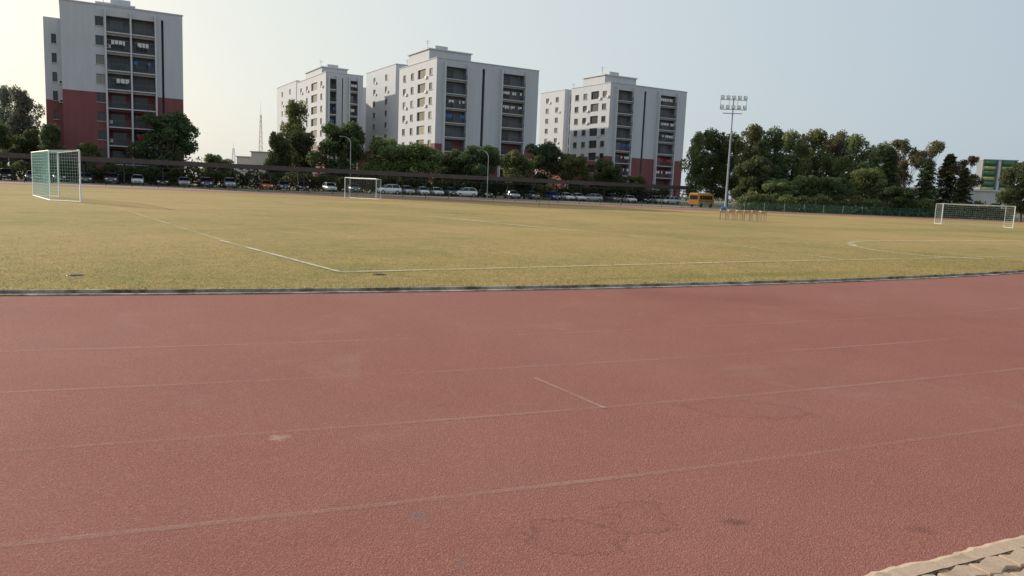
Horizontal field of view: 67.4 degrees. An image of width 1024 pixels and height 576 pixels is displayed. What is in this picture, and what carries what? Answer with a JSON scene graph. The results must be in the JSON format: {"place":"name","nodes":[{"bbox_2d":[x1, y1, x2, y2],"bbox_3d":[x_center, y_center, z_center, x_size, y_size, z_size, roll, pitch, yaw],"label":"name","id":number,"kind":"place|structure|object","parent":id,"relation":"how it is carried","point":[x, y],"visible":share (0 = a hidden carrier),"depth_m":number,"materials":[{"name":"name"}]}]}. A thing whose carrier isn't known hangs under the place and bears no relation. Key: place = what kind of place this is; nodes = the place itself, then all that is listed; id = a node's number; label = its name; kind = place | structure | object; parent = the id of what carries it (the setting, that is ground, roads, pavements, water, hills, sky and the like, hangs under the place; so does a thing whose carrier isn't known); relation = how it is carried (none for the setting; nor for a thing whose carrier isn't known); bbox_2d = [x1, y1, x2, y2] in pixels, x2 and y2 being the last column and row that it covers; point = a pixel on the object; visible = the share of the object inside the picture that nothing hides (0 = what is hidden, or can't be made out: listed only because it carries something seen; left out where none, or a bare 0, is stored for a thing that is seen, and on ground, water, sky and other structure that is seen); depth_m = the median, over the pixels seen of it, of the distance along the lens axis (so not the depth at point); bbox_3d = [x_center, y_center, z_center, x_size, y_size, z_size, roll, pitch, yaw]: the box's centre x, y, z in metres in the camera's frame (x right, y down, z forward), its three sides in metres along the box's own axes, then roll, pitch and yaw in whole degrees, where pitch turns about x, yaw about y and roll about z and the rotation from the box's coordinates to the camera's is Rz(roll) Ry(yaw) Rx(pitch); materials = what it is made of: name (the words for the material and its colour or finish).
{"place":"outdoors","nodes":[
{"label":"outdoors","id":0,"kind":"place"},
{"bbox_2d":[235,156,250,183],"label":"house","id":1,"kind":"structure","parent":0,"point":[243,159],"depth_m":227.51,"materials":[{"name":"concrete"}]},
{"bbox_2d":[250,151,271,184],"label":"house","id":2,"kind":"structure","parent":0,"point":[258,157],"depth_m":212.55,"materials":[{"name":"concrete"}]},
{"bbox_2d":[0,273,1023,575],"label":"running track","id":3,"kind":"structure","parent":0,"point":[836,429],"depth_m":5.29,"materials":[{"name":"red rubber"}]},
{"bbox_2d":[864,535,1023,575],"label":"pavement edging","id":4,"kind":"object","parent":3,"relation":"on","point":[968,554],"visible":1,"depth_m":3.61,"materials":[{"name":"beige concrete"}]},
{"bbox_2d":[0,184,1023,289],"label":"playing field","id":5,"kind":"structure","parent":0,"point":[22,207],"depth_m":25.35,"materials":[{"name":"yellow plant"}]},
{"bbox_2d":[31,150,81,201],"bbox_3d":[-26.249,-6.499,44.062,1.288,2.767,9.771,-3,9,-37],"label":"football goal","id":6,"kind":"object","parent":5,"relation":"on","point":[48,187],"visible":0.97,"depth_m":42.79,"materials":[{"name":"white metal"}]},
{"bbox_2d":[934,203,1015,227],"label":"football goal","id":7,"kind":"object","parent":5,"relation":"on","point":[1001,206],"visible":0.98,"depth_m":72.45,"materials":[{"name":"white metal"}]},
{"bbox_2d":[0,171,1023,221],"bbox_3d":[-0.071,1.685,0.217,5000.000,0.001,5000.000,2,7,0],"label":"ground","id":8,"kind":"structure","parent":0,"point":[718,205],"depth_m":116.87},
{"bbox_2d":[0,123,14,166],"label":"tree","id":9,"kind":"object","parent":8,"relation":"on","point":[5,143],"visible":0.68,"depth_m":124.39,"materials":[{"name":"green plant"}]},
{"bbox_2d":[0,168,15,180],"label":"parked car","id":10,"kind":"object","parent":8,"relation":"on","point":[7,173],"visible":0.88,"depth_m":106.36,"materials":[{"name":"black paint"}]},
{"bbox_2d":[0,84,19,163],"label":"tree","id":11,"kind":"object","parent":8,"relation":"on","point":[6,103],"visible":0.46,"depth_m":166.32,"materials":[{"name":"green plant"}]},
{"bbox_2d":[9,129,40,170],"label":"tree","id":12,"kind":"object","parent":8,"relation":"on","point":[28,142],"visible":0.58,"depth_m":125.14,"materials":[{"name":"green plant"}]},
{"bbox_2d":[5,84,45,172],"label":"tree","id":13,"kind":"object","parent":8,"relation":"on","point":[20,120],"visible":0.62,"depth_m":160.90,"materials":[{"name":"green plant"}]},
{"bbox_2d":[39,123,66,178],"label":"tree","id":14,"kind":"object","parent":8,"relation":"on","point":[50,134],"visible":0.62,"depth_m":119.77,"materials":[{"name":"green plant"}]},
{"bbox_2d":[52,170,68,181],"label":"parked car","id":15,"kind":"object","parent":8,"relation":"on","point":[62,174],"visible":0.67,"depth_m":109.33,"materials":[{"name":"black paint"}]},
{"bbox_2d":[75,141,102,172],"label":"tree","id":16,"kind":"object","parent":8,"relation":"on","point":[87,149],"visible":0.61,"depth_m":119.03,"materials":[{"name":"green plant"}]},
{"bbox_2d":[104,172,119,183],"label":"parked car","id":17,"kind":"object","parent":8,"relation":"on","point":[109,176],"visible":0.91,"depth_m":111.94,"materials":[{"name":"grey paint"}]},
{"bbox_2d":[43,0,183,184],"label":"apartment building","id":18,"kind":"structure","parent":8,"relation":"on","point":[113,71],"depth_m":125.81,"materials":[{"name":"paint"}]},
{"bbox_2d":[109,20,123,32],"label":"door","id":19,"kind":"structure","parent":18,"relation":"in","point":[111,22],"depth_m":126.12,"materials":[{"name":"paint"}]},
{"bbox_2d":[111,114,124,126],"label":"door","id":20,"kind":"structure","parent":18,"relation":"in","point":[119,117],"depth_m":128.00,"materials":[{"name":"paint"}]},
{"bbox_2d":[111,58,124,70],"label":"door","id":21,"kind":"structure","parent":18,"relation":"in","point":[116,61],"depth_m":126.94,"materials":[{"name":"paint"}]},
{"bbox_2d":[112,95,125,108],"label":"door","id":22,"kind":"structure","parent":18,"relation":"in","point":[118,99],"depth_m":127.75,"materials":[{"name":"paint"}]},
{"bbox_2d":[112,77,125,89],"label":"door","id":23,"kind":"structure","parent":18,"relation":"in","point":[114,85],"depth_m":127.25,"materials":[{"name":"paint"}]},
{"bbox_2d":[113,132,126,145],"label":"door","id":24,"kind":"structure","parent":18,"relation":"in","point":[116,135],"depth_m":128.59,"materials":[{"name":"paint"}]},
{"bbox_2d":[133,23,146,35],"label":"door","id":25,"kind":"structure","parent":18,"relation":"in","point":[141,27],"depth_m":127.81,"materials":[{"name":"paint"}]},
{"bbox_2d":[134,97,147,110],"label":"door","id":26,"kind":"structure","parent":18,"relation":"in","point":[144,101],"depth_m":129.41,"materials":[{"name":"paint"}]},
{"bbox_2d":[134,60,147,72],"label":"door","id":27,"kind":"structure","parent":18,"relation":"in","point":[144,68],"depth_m":128.75,"materials":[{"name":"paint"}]},
{"bbox_2d":[135,116,148,128],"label":"door","id":28,"kind":"structure","parent":18,"relation":"in","point":[137,118],"depth_m":129.73,"materials":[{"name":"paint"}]},
{"bbox_2d":[135,79,148,91],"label":"door","id":29,"kind":"structure","parent":18,"relation":"in","point":[138,82],"depth_m":129.02,"materials":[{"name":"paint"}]},
{"bbox_2d":[130,174,143,184],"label":"parked car","id":30,"kind":"object","parent":8,"relation":"on","point":[136,177],"visible":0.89,"depth_m":113.22,"materials":[{"name":"white paint"}]},
{"bbox_2d":[126,109,200,173],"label":"tree","id":31,"kind":"object","parent":8,"relation":"on","point":[174,130],"visible":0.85,"depth_m":124.61,"materials":[{"name":"green plant"}]},
{"bbox_2d":[199,177,212,187],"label":"parked car","id":32,"kind":"object","parent":8,"relation":"on","point":[206,181],"visible":0.81,"depth_m":117.42,"materials":[{"name":"grey paint"}]},
{"bbox_2d":[200,153,234,185],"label":"tree","id":33,"kind":"object","parent":8,"relation":"on","point":[209,158],"visible":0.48,"depth_m":147.00,"materials":[{"name":"green plant"}]},
{"bbox_2d":[223,177,235,187],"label":"parked car","id":34,"kind":"object","parent":8,"relation":"on","point":[229,182],"visible":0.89,"depth_m":118.79,"materials":[{"name":"silver paint"}]},
{"bbox_2d":[263,131,293,180],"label":"tree","id":35,"kind":"object","parent":8,"relation":"on","point":[279,145],"visible":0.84,"depth_m":137.28,"materials":[{"name":"green plant"}]},
{"bbox_2d":[276,98,307,172],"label":"tree","id":36,"kind":"object","parent":8,"relation":"on","point":[295,111],"visible":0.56,"depth_m":173.53,"materials":[{"name":"green plant"}]},
{"bbox_2d":[286,130,315,182],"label":"tree","id":37,"kind":"object","parent":8,"relation":"on","point":[301,143],"visible":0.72,"depth_m":144.35,"materials":[{"name":"green plant"}]},
{"bbox_2d":[277,80,365,187],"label":"apartment building","id":38,"kind":"structure","parent":8,"relation":"on","point":[286,93],"depth_m":249.58,"materials":[{"name":"paint"}]},
{"bbox_2d":[322,182,336,191],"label":"parked car","id":39,"kind":"object","parent":8,"relation":"on","point":[327,186],"visible":0.91,"depth_m":125.81,"materials":[{"name":"white paint"}]},
{"bbox_2d":[297,62,362,188],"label":"apartment building","id":40,"kind":"structure","parent":8,"relation":"on","point":[327,93],"depth_m":206.81,"materials":[{"name":"paint"}]},
{"bbox_2d":[0,160,671,203],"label":"hedge","id":41,"kind":"object","parent":8,"relation":"on","point":[150,175],"visible":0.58,"depth_m":129.67,"materials":[{"name":"green plant"}]},
{"bbox_2d":[305,121,367,190],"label":"tree","id":42,"kind":"object","parent":8,"relation":"on","point":[336,144],"visible":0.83,"depth_m":140.22,"materials":[{"name":"green plant"}]},
{"bbox_2d":[0,176,681,207],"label":"fence","id":43,"kind":"object","parent":8,"relation":"on","point":[203,186],"visible":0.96,"depth_m":101.25,"materials":[{"name":"metal"}]},
{"bbox_2d":[0,152,690,203],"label":"parking shelter","id":44,"kind":"object","parent":8,"relation":"on","point":[85,159],"visible":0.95,"depth_m":124.93,"materials":[{"name":"metal"}]},
{"bbox_2d":[345,183,359,192],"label":"parked car","id":45,"kind":"object","parent":8,"relation":"on","point":[349,187],"visible":0.92,"depth_m":126.00,"materials":[{"name":"grey paint"}]},
{"bbox_2d":[365,60,407,188],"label":"apartment building","id":46,"kind":"structure","parent":8,"relation":"on","point":[382,98],"depth_m":215.88,"materials":[{"name":"paint"}]},
{"bbox_2d":[359,135,413,183],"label":"tree","id":47,"kind":"object","parent":8,"relation":"on","point":[388,151],"visible":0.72,"depth_m":140.28,"materials":[{"name":"green plant"}]},
{"bbox_2d":[376,184,401,194],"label":"parked car","id":48,"kind":"object","parent":8,"relation":"on","point":[395,189],"visible":0.83,"depth_m":127.97,"materials":[{"name":"white paint"}]},
{"bbox_2d":[399,185,414,194],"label":"parked car","id":49,"kind":"object","parent":8,"relation":"on","point":[408,190],"visible":0.69,"depth_m":129.95,"materials":[{"name":"silver paint"}]},
{"bbox_2d":[397,141,443,187],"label":"tree","id":50,"kind":"object","parent":8,"relation":"on","point":[423,158],"visible":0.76,"depth_m":142.02,"materials":[{"name":"green plant"}]},
{"bbox_2d":[442,187,456,195],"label":"parked car","id":51,"kind":"object","parent":8,"relation":"on","point":[451,191],"visible":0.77,"depth_m":133.41,"materials":[{"name":"grey paint"}]},
{"bbox_2d":[432,148,471,185],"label":"tree","id":52,"kind":"object","parent":8,"relation":"on","point":[451,163],"visible":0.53,"depth_m":148.49,"materials":[{"name":"green plant"}]},
{"bbox_2d":[457,187,477,196],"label":"parked car","id":53,"kind":"object","parent":8,"relation":"on","point":[469,192],"visible":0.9,"depth_m":133.97,"materials":[{"name":"white paint"}]},
{"bbox_2d":[398,41,539,195],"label":"apartment building","id":54,"kind":"structure","parent":8,"relation":"on","point":[449,100],"depth_m":174.92,"materials":[{"name":"paint"}]},
{"bbox_2d":[457,145,502,196],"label":"tree","id":55,"kind":"object","parent":8,"relation":"on","point":[471,153],"visible":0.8,"depth_m":146.45,"materials":[{"name":"green plant"}]},
{"bbox_2d":[0,270,1023,295],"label":"kerb","id":56,"kind":"structure","parent":8,"relation":"on","point":[68,292],"depth_m":12.25,"materials":[{"name":"grey concrete"}]},
{"bbox_2d":[8,154,1017,213],"bbox_3d":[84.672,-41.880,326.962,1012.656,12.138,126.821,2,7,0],"label":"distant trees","id":57,"kind":"object","parent":8,"relation":"on","point":[681,196],"depth_m":290.42,"materials":[{"name":"green plant"}]},
{"bbox_2d":[495,149,535,197],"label":"tree","id":58,"kind":"object","parent":8,"relation":"on","point":[513,160],"visible":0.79,"depth_m":149.06,"materials":[{"name":"green plant"}]},
{"bbox_2d":[522,191,539,199],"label":"parked car","id":59,"kind":"object","parent":8,"relation":"on","point":[530,194],"visible":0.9,"depth_m":140.59,"materials":[{"name":"grey paint"}]},
{"bbox_2d":[525,140,564,198],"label":"tree","id":60,"kind":"object","parent":8,"relation":"on","point":[546,155],"visible":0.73,"depth_m":156.17,"materials":[{"name":"green plant"}]},
{"bbox_2d":[543,191,559,199],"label":"parked car","id":61,"kind":"object","parent":8,"relation":"on","point":[551,195],"visible":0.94,"depth_m":142.38,"materials":[{"name":"blue paint"}]},
{"bbox_2d":[538,84,574,191],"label":"apartment building","id":62,"kind":"structure","parent":8,"relation":"on","point":[555,112],"depth_m":244.80,"materials":[{"name":"paint"}]},
{"bbox_2d":[558,153,594,195],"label":"tree","id":63,"kind":"object","parent":8,"relation":"on","point":[571,165],"visible":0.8,"depth_m":154.55,"materials":[{"name":"green plant"}]},
{"bbox_2d":[584,194,602,201],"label":"parked car","id":64,"kind":"object","parent":8,"relation":"on","point":[596,197],"visible":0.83,"depth_m":145.16,"materials":[{"name":"silver paint"}]},
{"bbox_2d":[589,158,624,193],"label":"tree","id":65,"kind":"object","parent":8,"relation":"on","point":[609,170],"visible":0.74,"depth_m":158.61,"materials":[{"name":"green plant"}]},
{"bbox_2d":[604,193,620,201],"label":"parked car","id":66,"kind":"object","parent":8,"relation":"on","point":[609,196],"visible":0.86,"depth_m":148.25,"materials":[{"name":"grey paint"}]},
{"bbox_2d":[569,67,686,198],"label":"apartment building","id":67,"kind":"structure","parent":8,"relation":"on","point":[629,126],"depth_m":200.74,"materials":[{"name":"paint"}]},
{"bbox_2d":[625,174,646,194],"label":"tree","id":68,"kind":"object","parent":8,"relation":"on","point":[639,179],"visible":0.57,"depth_m":161.18,"materials":[{"name":"green plant"}]},
{"bbox_2d":[663,196,679,204],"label":"parked car","id":69,"kind":"object","parent":8,"relation":"on","point":[671,200],"visible":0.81,"depth_m":153.09,"materials":[{"name":"white paint"}]},
{"bbox_2d":[678,130,705,195],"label":"tree","id":70,"kind":"object","parent":8,"relation":"on","point":[696,147],"visible":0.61,"depth_m":163.07,"materials":[{"name":"green plant"}]},
{"bbox_2d":[688,193,713,207],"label":"bus","id":71,"kind":"object","parent":8,"relation":"on","point":[696,197],"visible":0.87,"depth_m":126.41,"materials":[{"name":"yellow metal"}]},
{"bbox_2d":[690,127,733,205],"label":"tree","id":72,"kind":"object","parent":8,"relation":"on","point":[716,158],"visible":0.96,"depth_m":144.87,"materials":[{"name":"green plant"}]},
{"bbox_2d":[713,131,741,205],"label":"tree","id":73,"kind":"object","parent":8,"relation":"on","point":[733,180],"visible":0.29,"depth_m":154.71,"materials":[{"name":"green plant"}]},
{"bbox_2d":[720,95,747,209],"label":"floodlight mast","id":74,"kind":"object","parent":8,"relation":"on","point":[732,109],"visible":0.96,"depth_m":109.43,"materials":[{"name":"metal"}]},
{"bbox_2d":[733,123,770,189],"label":"tree","id":75,"kind":"object","parent":8,"relation":"on","point":[753,133],"visible":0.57,"depth_m":138.42,"materials":[{"name":"green plant"}]},
{"bbox_2d":[730,155,781,200],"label":"tree","id":76,"kind":"object","parent":8,"relation":"on","point":[756,171],"visible":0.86,"depth_m":127.01,"materials":[{"name":"green plant"}]},
{"bbox_2d":[757,125,790,180],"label":"tree","id":77,"kind":"object","parent":8,"relation":"on","point":[775,143],"visible":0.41,"depth_m":140.28,"materials":[{"name":"green plant"}]},
{"bbox_2d":[760,178,798,204],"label":"tree","id":78,"kind":"object","parent":8,"relation":"on","point":[774,188],"visible":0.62,"depth_m":123.28,"materials":[{"name":"green plant"}]},
{"bbox_2d":[780,128,808,180],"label":"tree","id":79,"kind":"object","parent":8,"relation":"on","point":[790,140],"visible":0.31,"depth_m":148.43,"materials":[{"name":"green plant"}]},
{"bbox_2d":[789,175,821,210],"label":"tree","id":80,"kind":"object","parent":8,"relation":"on","point":[808,185],"visible":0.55,"depth_m":125.35,"materials":[{"name":"green plant"}]},
{"bbox_2d":[793,128,836,210],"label":"tree","id":81,"kind":"object","parent":8,"relation":"on","point":[810,163],"visible":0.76,"depth_m":136.71,"materials":[{"name":"green plant"}]},
{"bbox_2d":[819,129,848,191],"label":"tree","id":82,"kind":"object","parent":8,"relation":"on","point":[836,144],"visible":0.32,"depth_m":144.28,"materials":[{"name":"green plant"}]},
{"bbox_2d":[816,177,852,201],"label":"tree","id":83,"kind":"object","parent":8,"relation":"on","point":[828,186],"visible":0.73,"depth_m":122.27,"materials":[{"name":"green plant"}]},
{"bbox_2d":[683,199,1023,220],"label":"fence","id":84,"kind":"object","parent":8,"relation":"on","point":[804,208],"visible":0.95,"depth_m":115.45,"materials":[{"name":"metal"}]},
{"bbox_2d":[832,134,875,212],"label":"tree","id":85,"kind":"object","parent":8,"relation":"on","point":[854,144],"visible":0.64,"depth_m":133.10,"materials":[{"name":"green plant"}]},
{"bbox_2d":[845,167,887,207],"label":"tree","id":86,"kind":"object","parent":8,"relation":"on","point":[873,181],"visible":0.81,"depth_m":125.27,"materials":[{"name":"green plant"}]},
{"bbox_2d":[732,191,1018,219],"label":"hedge","id":87,"kind":"object","parent":8,"relation":"on","point":[816,202],"visible":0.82,"depth_m":121.06,"materials":[{"name":"green plant"}]},
{"bbox_2d":[863,142,901,198],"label":"tree","id":88,"kind":"object","parent":8,"relation":"on","point":[880,152],"visible":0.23,"depth_m":142.41,"materials":[{"name":"green plant"}]},
{"bbox_2d":[879,147,901,201],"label":"tree","id":89,"kind":"object","parent":8,"relation":"on","point":[889,166],"visible":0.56,"depth_m":129.53,"materials":[{"name":"green plant"}]},
{"bbox_2d":[873,185,917,208],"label":"tree","id":90,"kind":"object","parent":8,"relation":"on","point":[900,194],"visible":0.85,"depth_m":121.11,"materials":[{"name":"green plant"}]},
{"bbox_2d":[882,152,914,212],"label":"tree","id":91,"kind":"object","parent":8,"relation":"on","point":[910,181],"visible":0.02,"depth_m":147.26,"materials":[{"name":"green plant"}]},
{"bbox_2d":[891,139,925,187],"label":"tree","id":92,"kind":"object","parent":8,"relation":"on","point":[916,158],"visible":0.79,"depth_m":135.31,"materials":[{"name":"green plant"}]},
{"bbox_2d":[913,158,939,210],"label":"tree","id":93,"kind":"object","parent":8,"relation":"on","point":[924,186],"visible":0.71,"depth_m":125.91,"materials":[{"name":"green plant"}]},
{"bbox_2d":[911,140,944,185],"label":"tree","id":94,"kind":"object","parent":8,"relation":"on","point":[935,148],"visible":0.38,"depth_m":137.82,"materials":[{"name":"green plant"}]},
{"bbox_2d":[933,153,958,203],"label":"tree","id":95,"kind":"object","parent":8,"relation":"on","point":[947,183],"visible":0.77,"depth_m":133.79,"materials":[{"name":"green plant"}]},
{"bbox_2d":[951,167,974,216],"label":"tree","id":96,"kind":"object","parent":8,"relation":"on","point":[962,190],"visible":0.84,"depth_m":124.10,"materials":[{"name":"green plant"}]},
{"bbox_2d":[995,161,1023,221],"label":"tree","id":97,"kind":"object","parent":8,"relation":"on","point":[1012,194],"visible":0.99,"depth_m":110.36,"materials":[{"name":"green plant"}]},
{"bbox_2d":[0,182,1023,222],"bbox_3d":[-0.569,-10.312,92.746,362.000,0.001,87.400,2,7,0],"label":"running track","id":98,"kind":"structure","parent":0,"point":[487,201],"depth_m":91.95,"materials":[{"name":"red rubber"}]},
{"bbox_2d":[0,0,1023,200],"label":"sky","id":99,"kind":"structure","parent":0,"point":[921,72],"materials":[{"name":"blue"}]},
{"bbox_2d":[906,187,1006,213],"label":"building","id":100,"kind":"structure","parent":0,"point":[987,196],"depth_m":150.09,"materials":[{"name":"paint"}]},
{"bbox_2d":[949,155,984,190],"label":"tree","id":101,"kind":"object","parent":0,"point":[972,160],"visible":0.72,"depth_m":131.51,"materials":[{"name":"green plant"}]},
{"bbox_2d":[917,547,1023,575],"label":"pavement","id":102,"kind":"structure","parent":0,"point":[999,565],"depth_m":3.52,"materials":[{"name":"beige concrete"}]},
{"bbox_2d":[974,159,1018,189],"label":"office building","id":103,"kind":"structure","parent":0,"point":[989,172],"depth_m":173.95,"materials":[{"name":"paint"}]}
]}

